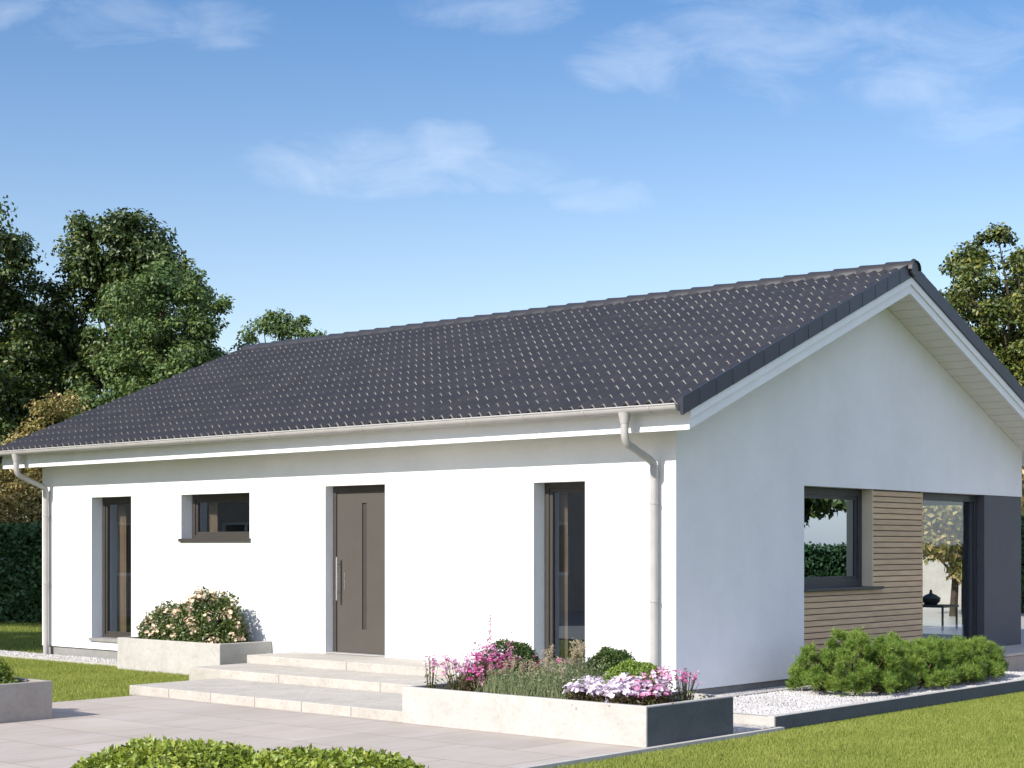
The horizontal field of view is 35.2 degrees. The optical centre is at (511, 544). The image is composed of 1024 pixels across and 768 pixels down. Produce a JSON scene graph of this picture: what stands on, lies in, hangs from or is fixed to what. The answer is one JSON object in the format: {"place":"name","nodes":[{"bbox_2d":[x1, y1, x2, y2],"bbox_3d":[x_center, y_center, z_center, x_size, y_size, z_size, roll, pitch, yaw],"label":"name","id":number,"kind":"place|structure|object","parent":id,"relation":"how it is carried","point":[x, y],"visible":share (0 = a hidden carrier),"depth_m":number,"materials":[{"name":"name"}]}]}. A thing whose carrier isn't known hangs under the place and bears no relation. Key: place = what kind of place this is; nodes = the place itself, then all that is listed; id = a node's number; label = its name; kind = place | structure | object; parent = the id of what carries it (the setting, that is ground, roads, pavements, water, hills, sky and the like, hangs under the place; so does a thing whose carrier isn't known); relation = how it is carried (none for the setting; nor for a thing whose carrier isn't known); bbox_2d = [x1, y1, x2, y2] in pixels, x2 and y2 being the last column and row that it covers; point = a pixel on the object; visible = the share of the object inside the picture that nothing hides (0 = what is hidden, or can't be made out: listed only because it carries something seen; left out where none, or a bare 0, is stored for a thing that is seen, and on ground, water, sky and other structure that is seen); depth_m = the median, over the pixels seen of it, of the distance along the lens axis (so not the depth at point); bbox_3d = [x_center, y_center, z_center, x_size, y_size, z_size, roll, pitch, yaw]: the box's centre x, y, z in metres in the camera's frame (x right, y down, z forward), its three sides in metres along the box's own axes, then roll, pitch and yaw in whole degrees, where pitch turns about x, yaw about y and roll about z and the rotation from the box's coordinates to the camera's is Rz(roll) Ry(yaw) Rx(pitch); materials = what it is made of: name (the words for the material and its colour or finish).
{"place":"outdoors","nodes":[
{"label":"outdoors","id":0,"kind":"place"},
{"bbox_2d":[0,621,42,652],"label":"grass","id":1,"kind":"structure","parent":0,"point":[22,635],"depth_m":30.12,"materials":[{"name":"green plant"}]},
{"bbox_2d":[0,695,741,767],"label":"paving","id":2,"kind":"structure","parent":0,"point":[69,734],"depth_m":14.42,"materials":[{"name":"grey concrete"}]},
{"bbox_2d":[0,677,51,722],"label":"planter","id":3,"kind":"object","parent":2,"relation":"on","point":[24,699],"visible":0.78,"depth_m":15.63,"materials":[{"name":"concrete"}]},
{"bbox_2d":[0,657,18,683],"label":"leafy shrub","id":4,"kind":"object","parent":3,"relation":"on","point":[6,676],"visible":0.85,"depth_m":15.93,"materials":[{"name":"green plant"}]},
{"bbox_2d":[70,733,428,767],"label":"ground cover","id":5,"kind":"object","parent":2,"relation":"on","point":[148,752],"visible":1,"depth_m":10.19,"materials":[{"name":"green plant"}]},
{"bbox_2d":[129,652,470,721],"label":"entrance steps","id":6,"kind":"structure","parent":2,"relation":"on","point":[369,687],"depth_m":18.26,"materials":[{"name":"concrete"}]},
{"bbox_2d":[402,681,732,747],"bbox_3d":[0.467,1.542,14.999,2.920,0.375,1.290,0,0,41],"label":"planter","id":7,"kind":"object","parent":2,"relation":"on","point":[709,715],"visible":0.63,"depth_m":14.27,"materials":[{"name":"concrete"}]},
{"bbox_2d":[423,654,439,687],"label":"flowering plant","id":8,"kind":"object","parent":7,"relation":"on","point":[432,670],"visible":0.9,"depth_m":15.51,"materials":[{"name":"pink plant"}]},
{"bbox_2d":[438,653,476,689],"bbox_3d":[-0.504,1.247,15.526,0.424,0.412,0.393,0,0,-13],"label":"flowering plant","id":9,"kind":"object","parent":7,"relation":"on","point":[467,663],"visible":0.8,"depth_m":15.50,"materials":[{"name":"pink plant"}]},
{"bbox_2d":[453,666,486,691],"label":"flowering plant","id":10,"kind":"object","parent":7,"relation":"on","point":[468,685],"visible":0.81,"depth_m":15.15,"materials":[{"name":"pink plant"}]},
{"bbox_2d":[467,642,504,676],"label":"flowering plant","id":11,"kind":"object","parent":7,"relation":"on","point":[488,649],"visible":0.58,"depth_m":15.54,"materials":[{"name":"pink plant"}]},
{"bbox_2d":[483,614,494,652],"bbox_3d":[-0.221,1.039,15.713,0.116,0.732,0.115,0,0,41],"label":"flower spike","id":12,"kind":"object","parent":7,"relation":"on","point":[490,626],"visible":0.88,"depth_m":15.70,"materials":[{"name":"pink plant"}]},
{"bbox_2d":[471,651,515,690],"bbox_3d":[-0.200,1.218,15.339,0.468,0.435,0.500,0,0,-27],"label":"flowering plant","id":13,"kind":"object","parent":7,"relation":"on","point":[490,659],"visible":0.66,"depth_m":15.26,"materials":[{"name":"pink plant"}]},
{"bbox_2d":[469,653,531,693],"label":"ornamental grass","id":14,"kind":"object","parent":7,"relation":"on","point":[490,685],"depth_m":14.99,"materials":[{"name":"green plant"}]},
{"bbox_2d":[468,638,542,683],"bbox_3d":[-0.035,1.198,15.820,0.801,0.574,0.786,0,0,41],"label":"box shrub","id":15,"kind":"object","parent":7,"relation":"on","point":[525,652],"visible":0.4,"depth_m":15.66,"materials":[{"name":"green plant"}]},
{"bbox_2d":[504,632,513,662],"bbox_3d":[-0.019,1.116,15.533,0.108,0.577,0.099,0,0,41],"label":"flower spike","id":16,"kind":"object","parent":7,"relation":"on","point":[509,645],"visible":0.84,"depth_m":15.54,"materials":[{"name":"pink plant"}]},
{"bbox_2d":[492,659,560,695],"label":"ornamental grass","id":17,"kind":"object","parent":7,"relation":"on","point":[515,688],"depth_m":14.72,"materials":[{"name":"green plant"}]},
{"bbox_2d":[518,656,568,671],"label":"flowering plant","id":18,"kind":"object","parent":7,"relation":"on","point":[540,663],"visible":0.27,"depth_m":15.34,"materials":[{"name":"pink plant"}]},
{"bbox_2d":[520,657,589,699],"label":"ornamental grass","id":19,"kind":"object","parent":7,"relation":"on","point":[552,688],"depth_m":14.48,"materials":[{"name":"green plant"}]},
{"bbox_2d":[525,644,585,680],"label":"ornamental grass","id":20,"kind":"object","parent":7,"relation":"on","point":[547,657],"depth_m":15.00,"materials":[{"name":"green plant"}]},
{"bbox_2d":[557,676,595,705],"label":"flowering plant","id":21,"kind":"object","parent":7,"relation":"on","point":[575,686],"visible":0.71,"depth_m":14.22,"materials":[{"name":"white plant"}]},
{"bbox_2d":[546,637,610,684],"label":"ornamental grass","id":22,"kind":"object","parent":7,"relation":"on","point":[578,650],"depth_m":14.87,"materials":[{"name":"plant"}]},
{"bbox_2d":[574,667,606,694],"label":"flowering plant","id":23,"kind":"object","parent":7,"relation":"on","point":[600,678],"visible":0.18,"depth_m":14.53,"materials":[{"name":"white plant"}]},
{"bbox_2d":[582,676,622,701],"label":"flowering plant","id":24,"kind":"object","parent":7,"relation":"on","point":[598,697],"visible":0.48,"depth_m":14.09,"materials":[{"name":"white plant"}]},
{"bbox_2d":[584,645,635,677],"bbox_3d":[0.935,1.212,15.070,0.627,0.545,0.630,0,0,41],"label":"box shrub","id":25,"kind":"object","parent":7,"relation":"on","point":[615,656],"visible":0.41,"depth_m":14.95,"materials":[{"name":"green plant"}]},
{"bbox_2d":[600,682,641,705],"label":"flowering plant","id":26,"kind":"object","parent":7,"relation":"on","point":[616,697],"visible":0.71,"depth_m":13.90,"materials":[{"name":"white plant"}]},
{"bbox_2d":[614,672,648,696],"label":"flowering plant","id":27,"kind":"object","parent":7,"relation":"on","point":[622,678],"visible":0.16,"depth_m":14.17,"materials":[{"name":"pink plant"}]},
{"bbox_2d":[599,658,670,699],"bbox_3d":[1.096,1.252,14.545,0.671,0.467,0.657,0,0,41],"label":"box shrub","id":28,"kind":"object","parent":7,"relation":"on","point":[631,667],"visible":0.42,"depth_m":14.43,"materials":[{"name":"green plant"}]},
{"bbox_2d":[626,678,674,705],"bbox_3d":[1.190,1.298,13.916,0.431,0.306,0.416,0,0,41],"label":"flowering plant","id":29,"kind":"object","parent":7,"relation":"on","point":[653,698],"visible":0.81,"depth_m":13.88,"materials":[{"name":"pink plant"}]},
{"bbox_2d":[639,670,680,702],"bbox_3d":[1.286,1.270,14.117,0.454,0.365,0.435,0,0,41],"label":"flowering plant","id":30,"kind":"object","parent":7,"relation":"on","point":[654,675],"visible":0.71,"depth_m":14.14,"materials":[{"name":"pink plant"}]},
{"bbox_2d":[646,663,677,697],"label":"flowering plant","id":31,"kind":"object","parent":7,"relation":"on","point":[662,670],"visible":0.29,"depth_m":14.48,"materials":[{"name":"pink plant"}]},
{"bbox_2d":[669,668,704,701],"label":"flowering plant","id":32,"kind":"object","parent":7,"relation":"on","point":[684,687],"visible":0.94,"depth_m":14.34,"materials":[{"name":"pink plant"}]},
{"bbox_2d":[733,723,773,732],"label":"gravel bed","id":33,"kind":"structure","parent":2,"relation":"on","point":[737,727],"depth_m":15.00,"materials":[{"name":"grey gravel"}]},
{"bbox_2d":[0,623,1023,767],"bbox_3d":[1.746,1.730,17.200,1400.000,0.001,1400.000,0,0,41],"label":"ground","id":34,"kind":"structure","parent":0,"point":[20,636],"depth_m":19.21,"materials":[{"name":"plant"}]},
{"bbox_2d":[0,519,41,622],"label":"hedge","id":35,"kind":"object","parent":34,"relation":"on","point":[20,572],"visible":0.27,"depth_m":35.83,"materials":[{"name":"green plant"}]},
{"bbox_2d":[0,195,70,517],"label":"broadleaf tree","id":36,"kind":"object","parent":34,"relation":"on","point":[19,346],"visible":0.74,"depth_m":45.54,"materials":[{"name":"green plant"}]},
{"bbox_2d":[0,389,87,524],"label":"golden tree","id":37,"kind":"object","parent":34,"relation":"on","point":[14,496],"visible":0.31,"depth_m":38.88,"materials":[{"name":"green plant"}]},
{"bbox_2d":[0,303,102,440],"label":"broadleaf tree","id":38,"kind":"object","parent":34,"relation":"on","point":[6,321],"visible":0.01,"depth_m":49.23,"materials":[{"name":"green plant"}]},
{"bbox_2d":[0,654,116,665],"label":"gravel edge","id":39,"kind":"object","parent":34,"relation":"on","point":[63,660],"visible":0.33,"depth_m":23.85,"materials":[{"name":"gravel"}]},
{"bbox_2d":[3,651,116,663],"bbox_3d":[-7.078,1.696,24.635,5.330,0.001,0.550,0,0,41],"label":"gravel strip","id":40,"kind":"object","parent":34,"relation":"on","point":[65,657],"visible":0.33,"depth_m":24.36,"materials":[{"name":"white gravel"}]},
{"bbox_2d":[0,650,116,663],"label":"gravel stones","id":41,"kind":"object","parent":40,"relation":"on","point":[42,655],"visible":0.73,"depth_m":24.41,"materials":[{"name":"white gravel"}]},
{"bbox_2d":[0,656,188,701],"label":"grass","id":42,"kind":"structure","parent":34,"relation":"on","point":[119,686],"depth_m":20.94,"materials":[{"name":"green plant"}]},
{"bbox_2d":[35,207,219,422],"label":"broadleaf tree","id":43,"kind":"object","parent":34,"relation":"on","point":[133,248],"visible":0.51,"depth_m":46.33,"materials":[{"name":"green plant"}]},
{"bbox_2d":[63,254,234,416],"bbox_3d":[-8.845,-2.766,40.480,5.283,9.144,3.888,0,0,41],"label":"broadleaf tree","id":44,"kind":"object","parent":34,"relation":"on","point":[147,356],"visible":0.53,"depth_m":39.73,"materials":[{"name":"green plant"}]},
{"bbox_2d":[117,636,271,674],"bbox_3d":[-4.338,1.506,21.989,2.260,0.448,0.876,0,0,41],"label":"planter","id":45,"kind":"object","parent":34,"relation":"on","point":[160,656],"visible":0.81,"depth_m":21.52,"materials":[{"name":"concrete"}]},
{"bbox_2d":[136,585,251,643],"bbox_3d":[-4.341,1.006,22.023,2.285,0.923,0.923,0,0,41],"label":"flowering shrub","id":46,"kind":"object","parent":45,"relation":"on","point":[192,619],"visible":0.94,"depth_m":21.61,"materials":[{"name":"green plant"}]},
{"bbox_2d":[230,308,326,349],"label":"broadleaf tree","id":47,"kind":"object","parent":34,"relation":"on","point":[283,329],"visible":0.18,"depth_m":51.64,"materials":[{"name":"green plant"}]},
{"bbox_2d":[0,259,1023,693],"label":"house","id":48,"kind":"structure","parent":34,"relation":"on","point":[734,487],"depth_m":20.36,"materials":[{"name":"paint"}]},
{"bbox_2d":[89,497,130,642],"bbox_3d":[-5.881,0.361,24.095,1.066,2.159,0.294,0,0,41],"label":"window","id":49,"kind":"structure","parent":48,"relation":"in","point":[108,636],"depth_m":24.44,"materials":[{"name":"brown glass"}]},
{"bbox_2d":[178,493,250,541],"bbox_3d":[-4.044,-0.379,22.470,1.567,0.669,0.294,0,0,41],"label":"window","id":50,"kind":"structure","parent":48,"relation":"in","point":[197,536],"depth_m":22.63,"materials":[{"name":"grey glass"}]},
{"bbox_2d":[325,485,384,656],"bbox_3d":[-1.927,0.319,20.588,1.102,2.161,0.210,0,0,41],"label":"front door","id":51,"kind":"structure","parent":48,"relation":"in","point":[358,511],"depth_m":20.67,"materials":[{"name":"metal"}]},
{"bbox_2d":[541,482,584,670],"bbox_3d":[0.607,0.362,18.358,0.815,2.157,0.294,0,0,41],"label":"window","id":52,"kind":"structure","parent":48,"relation":"in","point":[550,488],"depth_m":18.63,"materials":[{"name":"grey glass"}]},
{"bbox_2d":[804,487,883,591],"bbox_3d":[4.010,-0.074,19.930,0.255,1.262,1.910,0,0,41],"label":"window","id":53,"kind":"structure","parent":48,"relation":"in","point":[832,516],"depth_m":20.01,"materials":[{"name":"clear glass"}]},
{"bbox_2d":[923,500,961,639],"bbox_3d":[5.938,0.375,24.846,2.346,2.154,0.070,0,0,41],"label":"window","id":54,"kind":"structure","parent":48,"relation":"in","point":[925,503],"depth_m":24.35,"materials":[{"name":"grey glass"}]},
{"bbox_2d":[923,492,976,639],"bbox_3d":[5.931,0.373,22.189,0.100,2.160,1.820,0,0,41],"label":"sliding door","id":55,"kind":"structure","parent":48,"relation":"in","point":[971,500],"depth_m":22.75,"materials":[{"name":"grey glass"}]},
{"bbox_2d":[518,727,784,767],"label":"kerb","id":56,"kind":"structure","parent":34,"relation":"on","point":[596,758],"depth_m":13.45,"materials":[{"name":"concrete"}]},
{"bbox_2d":[714,684,948,714],"bbox_3d":[4.029,1.688,18.378,1.860,0.100,6.910,0,0,41],"label":"gravel bed","id":57,"kind":"object","parent":34,"relation":"on","point":[755,691],"visible":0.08,"depth_m":18.07,"materials":[{"name":"grey gravel"}]},
{"bbox_2d":[732,686,811,696],"bbox_3d":[3.648,1.637,18.788,0.025,0.027,6.700,0,0,41],"label":"edging strip","id":58,"kind":"object","parent":57,"relation":"on","point":[767,692],"depth_m":17.79,"materials":[{"name":"grey concrete"}]},
{"bbox_2d":[785,625,916,696],"bbox_3d":[3.792,1.293,17.965,1.416,0.800,1.562,0,0,41],"label":"mugo pine","id":59,"kind":"object","parent":57,"relation":"on","point":[827,671],"visible":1,"depth_m":17.70,"materials":[{"name":"green plant"}]},
{"bbox_2d":[733,671,1023,714],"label":"gravel stones","id":60,"kind":"object","parent":57,"relation":"on","point":[808,698],"visible":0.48,"depth_m":17.21,"materials":[{"name":"white gravel"}]},
{"bbox_2d":[845,631,964,689],"bbox_3d":[4.514,1.327,18.656,1.373,0.708,1.544,0,0,41],"label":"mugo pine","id":61,"kind":"object","parent":57,"relation":"on","point":[931,651],"visible":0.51,"depth_m":18.38,"materials":[{"name":"green plant"}]},
{"bbox_2d":[884,633,987,683],"bbox_3d":[5.052,1.355,19.273,1.423,0.650,1.402,0,0,41],"label":"mugo pine","id":62,"kind":"object","parent":57,"relation":"on","point":[973,668],"visible":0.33,"depth_m":18.94,"materials":[{"name":"green plant"}]},
{"bbox_2d":[966,635,1009,679],"bbox_3d":[5.488,1.388,19.877,1.297,0.618,1.318,0,0,5],"label":"mugo pine","id":63,"kind":"object","parent":57,"relation":"on","point":[996,662],"visible":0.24,"depth_m":19.62,"materials":[{"name":"green plant"}]},
{"bbox_2d":[733,679,1023,728],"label":"gravel kerb","id":64,"kind":"structure","parent":34,"relation":"on","point":[754,719],"depth_m":15.35,"materials":[{"name":"concrete"}]},
{"bbox_2d":[775,680,1023,728],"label":"kerb facing","id":65,"kind":"object","parent":64,"relation":"attached to","point":[831,715],"visible":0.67,"depth_m":16.77,"materials":[{"name":"grey stone"}]},
{"bbox_2d":[923,556,960,607],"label":"garden wall","id":66,"kind":"structure","parent":34,"relation":"on","point":[935,575],"depth_m":38.90,"materials":[{"name":"concrete"}]},
{"bbox_2d":[938,222,1023,515],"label":"broadleaf tree","id":67,"kind":"object","parent":34,"relation":"on","point":[993,313],"visible":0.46,"depth_m":39.85,"materials":[{"name":"green plant"}]},
{"bbox_2d":[961,515,1023,612],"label":"hedge","id":68,"kind":"object","parent":34,"relation":"on","point":[1022,564],"visible":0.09,"depth_m":35.36,"materials":[{"name":"green plant"}]},
{"bbox_2d":[0,0,1023,517],"label":"sky","id":69,"kind":"structure","parent":0,"point":[343,165],"materials":[{"name":"blue"}]},
{"bbox_2d":[546,692,1023,767],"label":"grass","id":70,"kind":"structure","parent":0,"point":[998,715],"depth_m":13.81,"materials":[{"name":"green plant"}]},
{"bbox_2d":[923,607,1023,643],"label":"back terrace","id":71,"kind":"structure","parent":0,"point":[931,620],"depth_m":31.28,"materials":[{"name":"tile"}]},
{"bbox_2d":[923,604,958,630],"bbox_3d":[7.398,1.280,28.754,0.900,0.440,0.600,0,0,41],"label":"garden table","id":72,"kind":"object","parent":71,"relation":"on","point":[942,606],"visible":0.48,"depth_m":28.39,"materials":[{"name":"black metal"}]},
{"bbox_2d":[923,590,940,604],"bbox_3d":[7.443,0.924,28.715,0.340,0.270,0.340,0,0,41],"label":"bowl","id":73,"kind":"object","parent":72,"relation":"on","point":[930,598],"visible":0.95,"depth_m":28.60,"materials":[{"name":"black ceramic"}]},
{"bbox_2d":[923,466,1023,615],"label":"golden tree","id":74,"kind":"object","parent":71,"relation":"on","point":[942,534],"visible":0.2,"depth_m":33.27,"materials":[{"name":"yellow plant"}]},
{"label":"side path","id":75,"kind":"structure","parent":0,"visible":0},
{"bbox_2d":[1003,655,1023,671],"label":"terrace","id":76,"kind":"structure","parent":75,"relation":"on","point":[1016,662],"depth_m":21.69,"materials":[{"name":"concrete"}]},
{"bbox_2d":[990,644,1023,656],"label":"terrace top","id":77,"kind":"structure","parent":76,"relation":"on","point":[1014,650],"depth_m":22.21,"materials":[{"name":"stone"}]}
]}

